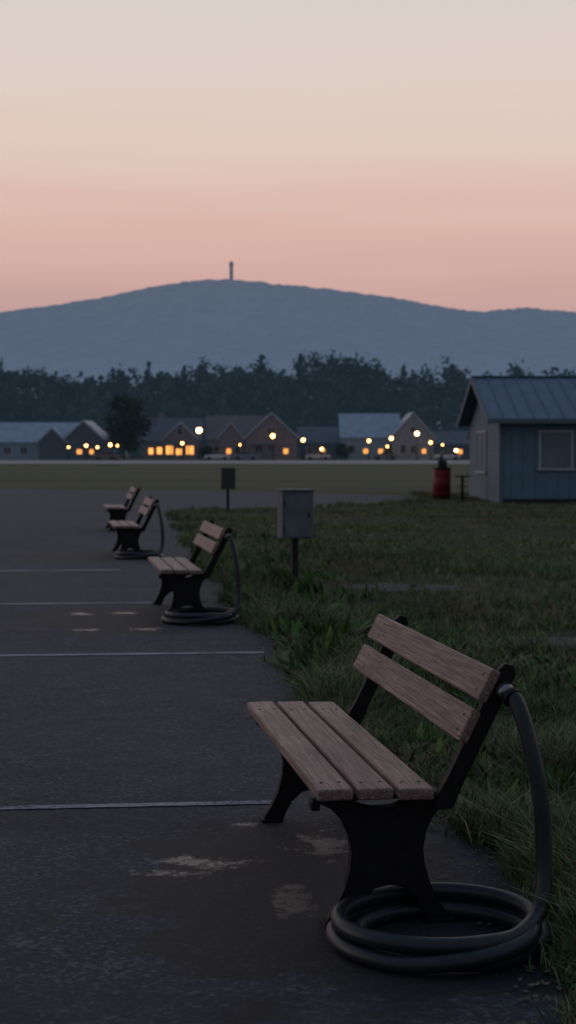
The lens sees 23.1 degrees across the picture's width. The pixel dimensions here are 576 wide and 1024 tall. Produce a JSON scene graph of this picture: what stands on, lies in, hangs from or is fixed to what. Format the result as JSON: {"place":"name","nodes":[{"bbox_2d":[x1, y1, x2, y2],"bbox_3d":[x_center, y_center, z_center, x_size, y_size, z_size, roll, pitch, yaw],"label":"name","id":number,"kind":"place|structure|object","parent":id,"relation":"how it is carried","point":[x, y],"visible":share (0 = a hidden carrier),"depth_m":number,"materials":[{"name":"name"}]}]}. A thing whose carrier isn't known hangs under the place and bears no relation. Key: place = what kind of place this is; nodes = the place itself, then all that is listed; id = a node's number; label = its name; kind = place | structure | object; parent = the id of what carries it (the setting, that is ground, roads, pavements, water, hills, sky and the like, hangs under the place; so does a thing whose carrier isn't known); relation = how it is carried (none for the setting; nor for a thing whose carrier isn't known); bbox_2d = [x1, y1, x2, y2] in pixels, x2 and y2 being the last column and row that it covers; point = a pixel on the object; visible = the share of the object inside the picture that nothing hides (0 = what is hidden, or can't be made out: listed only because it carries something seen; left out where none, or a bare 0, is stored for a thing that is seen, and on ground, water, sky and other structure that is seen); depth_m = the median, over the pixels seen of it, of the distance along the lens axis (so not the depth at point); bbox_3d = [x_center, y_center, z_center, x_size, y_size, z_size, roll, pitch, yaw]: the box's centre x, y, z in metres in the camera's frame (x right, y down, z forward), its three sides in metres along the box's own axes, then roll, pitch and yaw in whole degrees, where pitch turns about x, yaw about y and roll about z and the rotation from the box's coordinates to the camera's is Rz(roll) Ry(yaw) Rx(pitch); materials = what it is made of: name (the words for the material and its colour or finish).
{"place":"outdoors","nodes":[
{"label":"outdoors","id":0,"kind":"place"},
{"bbox_2d":[0,422,79,459],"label":"grey barn","id":1,"kind":"structure","parent":0,"point":[32,441],"depth_m":255.79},
{"bbox_2d":[4,447,9,453],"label":"window","id":2,"kind":"structure","parent":1,"relation":"in","point":[6,449],"depth_m":255.74,"materials":[{"name":"black glass"}]},
{"bbox_2d":[20,447,26,453],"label":"window","id":3,"kind":"structure","parent":1,"relation":"in","point":[21,448],"depth_m":255.74,"materials":[{"name":"black glass"}]},
{"bbox_2d":[207,440,245,459],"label":"walls","id":4,"kind":"structure","parent":0,"point":[211,443],"depth_m":257.71,"materials":[{"name":"grey"}]},
{"bbox_2d":[204,416,265,439],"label":"roof","id":5,"kind":"structure","parent":4,"relation":"on","point":[215,426],"depth_m":260.55,"materials":[{"name":"grey"}]},
{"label":"main roof","id":6,"kind":"object","parent":4,"relation":"on","visible":0},
{"bbox_2d":[272,413,299,438],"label":"barge board","id":7,"kind":"object","parent":6,"relation":"attached to","point":[286,426],"visible":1,"depth_m":251.98,"materials":[{"name":"grey wood"}]},
{"bbox_2d":[246,414,296,459],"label":"house","id":8,"kind":"structure","parent":0,"point":[284,437],"depth_m":252.68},
{"bbox_2d":[256,445,261,452],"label":"window","id":9,"kind":"structure","parent":8,"relation":"attached to","point":[258,448],"depth_m":252.71,"materials":[{"name":"black glass"}]},
{"bbox_2d":[248,442,276,443],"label":"porch roof","id":10,"kind":"structure","parent":8,"relation":"attached to","point":[262,442],"depth_m":251.13,"materials":[{"name":"grey"}]},
{"bbox_2d":[267,427,274,433],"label":"window","id":11,"kind":"structure","parent":8,"relation":"attached to","point":[269,430],"depth_m":252.57,"materials":[{"name":"black glass"}]},
{"bbox_2d":[268,445,274,452],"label":"window","id":12,"kind":"structure","parent":8,"relation":"attached to","point":[269,448],"depth_m":252.71,"materials":[{"name":"black glass"}]},
{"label":"main roof","id":13,"kind":"object","parent":8,"relation":"attached to","visible":0},
{"bbox_2d":[243,412,271,439],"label":"barge board","id":14,"kind":"object","parent":13,"relation":"attached to","point":[257,425],"visible":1,"depth_m":251.97,"materials":[{"name":"grey wood"}]},
{"bbox_2d":[0,489,575,1023],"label":"asphalt pavement","id":15,"kind":"structure","parent":0,"point":[170,915],"depth_m":5.33,"materials":[{"name":"grey asphalt"}]},
{"bbox_2d":[0,569,120,570],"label":"painted line","id":16,"kind":"object","parent":15,"relation":"on","point":[49,570],"visible":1,"depth_m":17.15,"materials":[{"name":"paint"}]},
{"bbox_2d":[0,602,151,603],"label":"painted line","id":17,"kind":"object","parent":15,"relation":"on","point":[78,603],"visible":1,"depth_m":13.41,"materials":[{"name":"paint"}]},
{"bbox_2d":[103,486,140,530],"bbox_3d":[-3.127,-0.079,26.420,0.630,0.800,1.516,0,2,-10],"label":"park bench","id":18,"kind":"object","parent":15,"relation":"on","point":[118,512],"visible":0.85,"depth_m":25.73,"materials":[{"name":"brown wood"}]},
{"bbox_2d":[0,651,264,655],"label":"painted line","id":19,"kind":"object","parent":15,"relation":"on","point":[130,653],"visible":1,"depth_m":10.09,"materials":[{"name":"paint"}]},
{"bbox_2d":[109,496,158,551],"bbox_3d":[-2.207,0.194,20.026,0.630,0.800,1.516,0,2,-10],"label":"park bench","id":20,"kind":"object","parent":15,"relation":"on","point":[129,533],"visible":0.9,"depth_m":19.35,"materials":[{"name":"brown wood"}]},
{"bbox_2d":[115,503,164,558],"bbox_3d":[-2.022,0.257,19.174,0.677,0.749,0.598,0,2,-10],"label":"water hose","id":21,"kind":"object","parent":15,"relation":"on","point":[131,554],"visible":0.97,"depth_m":19.06,"materials":[{"name":"rubber"}]},
{"bbox_2d":[0,800,292,808],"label":"painted line","id":22,"kind":"object","parent":15,"relation":"on","point":[139,804],"visible":0.92,"depth_m":5.76,"materials":[{"name":"paint"}]},
{"bbox_2d":[148,520,231,612],"bbox_3d":[-0.916,0.500,12.832,0.630,0.800,1.516,0,2,-10],"label":"park bench","id":23,"kind":"object","parent":15,"relation":"on","point":[180,585],"visible":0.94,"depth_m":12.16,"materials":[{"name":"brown wood"}]},
{"bbox_2d":[161,533,241,624],"bbox_3d":[-0.737,0.563,11.989,0.686,0.749,0.594,0,2,-10],"label":"water hose","id":24,"kind":"object","parent":15,"relation":"on","point":[210,616],"visible":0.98,"depth_m":11.89,"materials":[{"name":"rubber"}]},
{"bbox_2d":[247,614,515,928],"bbox_3d":[0.264,0.834,4.989,0.630,0.800,1.516,0,2,-10],"label":"park bench","id":25,"kind":"object","parent":15,"relation":"on","point":[339,762],"visible":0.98,"depth_m":4.42,"materials":[{"name":"brown wood"}]},
{"bbox_2d":[202,579,575,1023],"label":"leaf litter","id":26,"kind":"object","parent":15,"relation":"on","point":[533,984],"visible":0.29,"depth_m":4.93,"materials":[{"name":"plant"}]},
{"bbox_2d":[325,682,552,973],"bbox_3d":[0.449,0.898,4.139,0.676,0.749,0.598,0,2,-10],"label":"water hose","id":27,"kind":"object","parent":15,"relation":"on","point":[350,934],"visible":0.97,"depth_m":4.15,"materials":[{"name":"rubber"}]},
{"bbox_2d":[0,279,575,452],"bbox_3d":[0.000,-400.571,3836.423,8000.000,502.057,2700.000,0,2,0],"label":"mountain","id":28,"kind":"structure","parent":0,"point":[172,328],"depth_m":3509.06,"materials":[{"name":"plant"}]},
{"bbox_2d":[229,261,233,279],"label":"observation tower","id":29,"kind":"structure","parent":28,"relation":"on","point":[231,264],"depth_m":3970.31,"materials":[{"name":"concrete"}]},
{"bbox_2d":[0,453,575,972],"bbox_3d":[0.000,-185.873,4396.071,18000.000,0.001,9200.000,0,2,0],"label":"grass ground","id":30,"kind":"structure","parent":0,"point":[378,479],"depth_m":53.08,"materials":[{"name":"green plant"}]},
{"bbox_2d":[63,420,109,459],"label":"storage barn","id":31,"kind":"structure","parent":30,"relation":"on","point":[92,435],"depth_m":253.72,"materials":[{"name":"grey wood"}]},
{"bbox_2d":[93,452,118,459],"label":"parked car","id":32,"kind":"object","parent":30,"relation":"on","point":[114,456],"visible":0.89,"depth_m":242.94,"materials":[{"name":"paint"}]},
{"bbox_2d":[106,413,139,452],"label":"oak tree","id":33,"kind":"object","parent":30,"relation":"on","point":[110,438],"visible":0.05,"depth_m":260.87,"materials":[{"name":"green plant"}]},
{"bbox_2d":[104,393,155,459],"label":"oak tree","id":34,"kind":"object","parent":30,"relation":"on","point":[126,421],"visible":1,"depth_m":245.39,"materials":[{"name":"green plant"}]},
{"bbox_2d":[142,442,202,459],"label":"walls","id":35,"kind":"structure","parent":30,"relation":"on","point":[145,447],"depth_m":255.78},
{"bbox_2d":[157,447,161,453],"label":"window","id":36,"kind":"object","parent":35,"relation":"attached to","point":[159,450],"depth_m":255.72,"materials":[{"name":"yellow glass"}]},
{"bbox_2d":[158,413,163,417],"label":"chimney","id":37,"kind":"object","parent":35,"relation":"on","point":[160,415],"visible":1,"depth_m":260.13,"materials":[{"name":"brick"}]},
{"bbox_2d":[203,424,205,441],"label":"roof","id":38,"kind":"structure","parent":35,"relation":"on","point":[204,433],"depth_m":263.07,"materials":[{"name":"grey"}]},
{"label":"gable roof","id":39,"kind":"object","parent":35,"relation":"on","visible":0},
{"bbox_2d":[180,422,199,440],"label":"gable barge board","id":40,"kind":"object","parent":39,"relation":"attached to","point":[190,431],"visible":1,"depth_m":253.61,"materials":[{"name":"wood"}]},
{"bbox_2d":[163,423,197,459],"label":"gable walls","id":41,"kind":"structure","parent":30,"relation":"on","point":[186,436],"depth_m":254.19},
{"bbox_2d":[166,446,172,453],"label":"window","id":42,"kind":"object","parent":41,"relation":"attached to","point":[167,449],"depth_m":254.21,"materials":[{"name":"orange glass"}]},
{"bbox_2d":[139,418,203,441],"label":"roof","id":43,"kind":"structure","parent":41,"relation":"on","point":[161,428],"depth_m":258.17,"materials":[{"name":"grey"}]},
{"bbox_2d":[176,449,181,454],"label":"window","id":44,"kind":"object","parent":41,"relation":"attached to","point":[177,451],"depth_m":254.23,"materials":[{"name":"glass"}]},
{"bbox_2d":[161,442,198,443],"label":"porch roof","id":45,"kind":"structure","parent":41,"relation":"attached to","point":[179,442],"depth_m":252.70,"materials":[{"name":"grey"}]},
{"bbox_2d":[177,429,182,434],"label":"window","id":46,"kind":"structure","parent":41,"relation":"attached to","point":[179,431],"depth_m":254.08,"materials":[{"name":"black glass"}]},
{"bbox_2d":[186,446,193,453],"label":"window","id":47,"kind":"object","parent":41,"relation":"attached to","point":[191,449],"depth_m":254.21,"materials":[{"name":"glass"}]},
{"bbox_2d":[196,427,201,459],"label":"street lamp","id":48,"kind":"object","parent":30,"relation":"on","point":[199,430],"visible":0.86,"depth_m":235.44,"materials":[{"name":"metal"}]},
{"bbox_2d":[195,446,213,459],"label":"shrub","id":49,"kind":"object","parent":30,"relation":"on","point":[205,450],"visible":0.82,"depth_m":249.15,"materials":[{"name":"green plant"}]},
{"bbox_2d":[204,452,229,459],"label":"parked car","id":50,"kind":"object","parent":30,"relation":"on","point":[224,455],"visible":0.86,"depth_m":241.94,"materials":[{"name":"paint"}]},
{"bbox_2d":[220,468,235,511],"bbox_3d":[-1.449,-0.527,34.004,0.355,1.077,0.246,0,2,-10],"label":"utility box","id":51,"kind":"object","parent":30,"relation":"on","point":[227,479],"visible":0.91,"depth_m":33.89,"materials":[{"name":"metal"}]},
{"bbox_2d":[223,471,234,487],"bbox_3d":[-1.430,-0.783,33.886,0.290,0.430,0.008,0,2,-10],"label":"door","id":52,"kind":"structure","parent":51,"relation":"in","point":[228,482],"depth_m":33.88,"materials":[{"name":"paint"}]},
{"bbox_2d":[219,424,242,459],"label":"house","id":53,"kind":"structure","parent":30,"relation":"on","point":[230,437],"depth_m":256.48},
{"bbox_2d":[214,446,218,451],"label":"window","id":54,"kind":"structure","parent":53,"relation":"attached to","point":[216,448],"depth_m":257.70,"materials":[{"name":"black glass"}]},
{"bbox_2d":[234,446,240,452],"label":"window","id":55,"kind":"structure","parent":53,"relation":"attached to","point":[237,449],"depth_m":256.51,"materials":[{"name":"black glass"}]},
{"bbox_2d":[0,460,469,463],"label":"runway","id":56,"kind":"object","parent":30,"relation":"on","point":[229,462],"depth_m":206.27,"materials":[{"name":"concrete"}]},
{"bbox_2d":[232,452,257,459],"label":"parked car","id":57,"kind":"object","parent":30,"relation":"on","point":[238,456],"visible":0.89,"depth_m":242.94,"materials":[{"name":"paint"}]},
{"bbox_2d":[271,433,274,459],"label":"street lamp","id":58,"kind":"object","parent":30,"relation":"on","point":[272,435],"visible":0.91,"depth_m":239.68,"materials":[{"name":"metal"}]},
{"bbox_2d":[0,349,575,458],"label":"tree line","id":59,"kind":"object","parent":30,"relation":"on","point":[353,388],"visible":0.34,"depth_m":358.39,"materials":[{"name":"green plant"}]},
{"bbox_2d":[276,489,314,589],"bbox_3d":[0.076,0.299,14.622,0.355,1.077,0.246,-1,3,-14],"label":"utility box","id":60,"kind":"object","parent":30,"relation":"on","point":[294,515],"visible":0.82,"depth_m":14.51,"materials":[{"name":"metal"}]},
{"bbox_2d":[284,495,311,536],"bbox_3d":[0.102,0.043,14.505,0.290,0.430,0.008,-1,3,-14],"label":"door","id":61,"kind":"structure","parent":60,"relation":"in","point":[297,523],"depth_m":14.50,"materials":[{"name":"grey paint"}]},
{"bbox_2d":[305,452,329,459],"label":"parked car","id":62,"kind":"object","parent":30,"relation":"on","point":[325,456],"visible":0.89,"depth_m":244.94,"materials":[{"name":"paint"}]},
{"bbox_2d":[297,427,339,459],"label":"cottage","id":63,"kind":"structure","parent":30,"relation":"on","point":[327,439],"depth_m":261.82,"materials":[{"name":"grey"}]},
{"bbox_2d":[307,447,311,452],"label":"window","id":64,"kind":"structure","parent":63,"relation":"in","point":[309,449],"depth_m":261.71,"materials":[{"name":"black glass"}]},
{"bbox_2d":[335,443,350,459],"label":"shrub","id":65,"kind":"object","parent":30,"relation":"on","point":[344,451],"visible":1,"depth_m":250.37,"materials":[{"name":"green plant"}]},
{"bbox_2d":[163,490,575,1023],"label":"grass","id":66,"kind":"structure","parent":30,"relation":"on","point":[321,685],"depth_m":11.13,"materials":[{"name":"green plant"}]},
{"bbox_2d":[338,414,400,459],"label":"grey farmhouse","id":67,"kind":"object","parent":30,"relation":"on","point":[356,432],"visible":0.77,"depth_m":254.24,"materials":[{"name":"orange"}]},
{"bbox_2d":[349,445,354,452],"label":"window","id":68,"kind":"structure","parent":67,"relation":"in","point":[352,447],"depth_m":253.68,"materials":[{"name":"grey glass"}]},
{"bbox_2d":[385,445,390,451],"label":"window","id":69,"kind":"structure","parent":67,"relation":"in","point":[389,447],"depth_m":253.68,"materials":[{"name":"glass"}]},
{"bbox_2d":[373,452,397,459],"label":"parked car","id":70,"kind":"object","parent":30,"relation":"on","point":[382,455],"visible":0.7,"depth_m":244.94,"materials":[{"name":"paint"}]},
{"bbox_2d":[390,436,392,459],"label":"street lamp","id":71,"kind":"object","parent":30,"relation":"on","point":[391,438],"visible":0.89,"depth_m":239.68,"materials":[{"name":"metal"}]},
{"bbox_2d":[388,412,436,459],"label":"gabled annex","id":72,"kind":"object","parent":30,"relation":"on","point":[407,442],"visible":0.91,"depth_m":251.68,"materials":[{"name":"grey wood"}]},
{"bbox_2d":[400,445,405,452],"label":"window","id":73,"kind":"structure","parent":72,"relation":"in","point":[402,447],"depth_m":251.71,"materials":[{"name":"black glass"}]},
{"bbox_2d":[410,427,415,432],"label":"window","id":74,"kind":"structure","parent":72,"relation":"in","point":[412,429],"depth_m":251.59,"materials":[{"name":"black glass"}]},
{"bbox_2d":[411,445,415,452],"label":"window","id":75,"kind":"structure","parent":72,"relation":"in","point":[413,447],"depth_m":251.71,"materials":[{"name":"black glass"}]},
{"bbox_2d":[432,453,450,499],"bbox_3d":[4.650,-1.074,42.593,0.570,1.420,0.570,0,2,0],"label":"red fuel drum","id":76,"kind":"object","parent":30,"relation":"on","point":[442,480],"visible":0.96,"depth_m":42.38,"materials":[{"name":"paint"}]},
{"bbox_2d":[434,452,460,459],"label":"parked car","id":77,"kind":"object","parent":30,"relation":"on","point":[448,455],"visible":0.81,"depth_m":241.95,"materials":[{"name":"paint"}]},
{"bbox_2d":[454,475,469,501],"bbox_3d":[5.100,-0.688,41.208,0.420,0.765,0.420,0,2,0],"label":"side table","id":78,"kind":"object","parent":30,"relation":"on","point":[462,486],"visible":0.87,"depth_m":41.16,"materials":[{"name":"metal"}]},
{"bbox_2d":[456,376,575,502],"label":"wooden shed","id":79,"kind":"structure","parent":30,"relation":"on","point":[522,439],"depth_m":40.02,"materials":[{"name":"grey wood"}]},
{"bbox_2d":[476,433,476,470],"bbox_3d":[5.969,-1.897,44.510,0.055,1.188,0.060,0,2,0],"label":"window frame side","id":80,"kind":"structure","parent":79,"relation":"in","point":[476,433],"depth_m":44.48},
{"bbox_2d":[477,432,484,471],"bbox_3d":[5.985,-1.852,43.461,0.020,1.190,2.040,0,2,0],"label":"window glass","id":81,"kind":"structure","parent":79,"relation":"in","point":[478,434],"depth_m":43.70,"materials":[{"name":"grey glass"}]},
{"bbox_2d":[485,432,486,471],"bbox_3d":[5.969,-1.807,42.411,0.055,1.188,0.060,0,2,0],"label":"window frame side","id":82,"kind":"structure","parent":79,"relation":"in","point":[485,432],"depth_m":42.38,"materials":[{"name":"white wood"}]},
{"bbox_2d":[538,432,540,467],"bbox_3d":[7.140,-1.752,39.934,0.060,1.018,0.055,0,2,0],"label":"window frame side","id":83,"kind":"structure","parent":79,"relation":"in","point":[539,457],"depth_m":39.91,"materials":[{"name":"white wood"}]},
{"bbox_2d":[541,432,570,467],"bbox_3d":[7.600,-1.752,39.950,0.860,1.020,0.020,0,2,0],"label":"window glass","id":84,"kind":"structure","parent":79,"relation":"in","point":[555,446],"depth_m":39.94,"materials":[{"name":"grey glass"}]},
{"bbox_2d":[538,430,573,431],"bbox_3d":[7.600,-2.291,39.909,1.020,0.060,0.060,0,2,0],"label":"window frame top","id":85,"kind":"structure","parent":79,"relation":"in","point":[538,430],"depth_m":39.88,"materials":[{"name":"grey wood"}]},
{"bbox_2d":[537,468,574,469],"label":"window frame bottom","id":86,"kind":"structure","parent":79,"relation":"in","point":[537,468],"depth_m":39.90,"materials":[{"name":"grey wood"}]},
{"bbox_2d":[571,432,573,467],"bbox_3d":[8.060,-1.752,39.934,0.060,1.018,0.055,0,2,0],"label":"window frame side","id":87,"kind":"structure","parent":79,"relation":"in","point":[572,433],"depth_m":39.90,"materials":[{"name":"white wood"}]},
{"bbox_2d":[0,0,575,311],"label":"sky","id":88,"kind":"structure","parent":0,"point":[422,151],"materials":[{"name":"pink"}]},
{"bbox_2d":[339,583,462,591],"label":"gravel path","id":89,"kind":"structure","parent":0,"point":[404,587],"depth_m":15.15,"materials":[{"name":"grey gravel"}]},
{"bbox_2d":[431,431,469,459],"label":"garage","id":90,"kind":"structure","parent":0,"point":[451,441],"depth_m":257.82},
{"bbox_2d":[493,637,574,645],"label":"gravel path","id":91,"kind":"structure","parent":0,"point":[562,639],"depth_m":10.81,"materials":[{"name":"grey gravel"}]},
{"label":"gable roof","id":92,"kind":"object","parent":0,"visible":0},
{"bbox_2d":[161,422,179,440],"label":"gable barge board","id":93,"kind":"object","parent":92,"relation":"attached to","point":[170,431],"visible":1,"depth_m":253.61,"materials":[{"name":"grey wood"}]}
]}

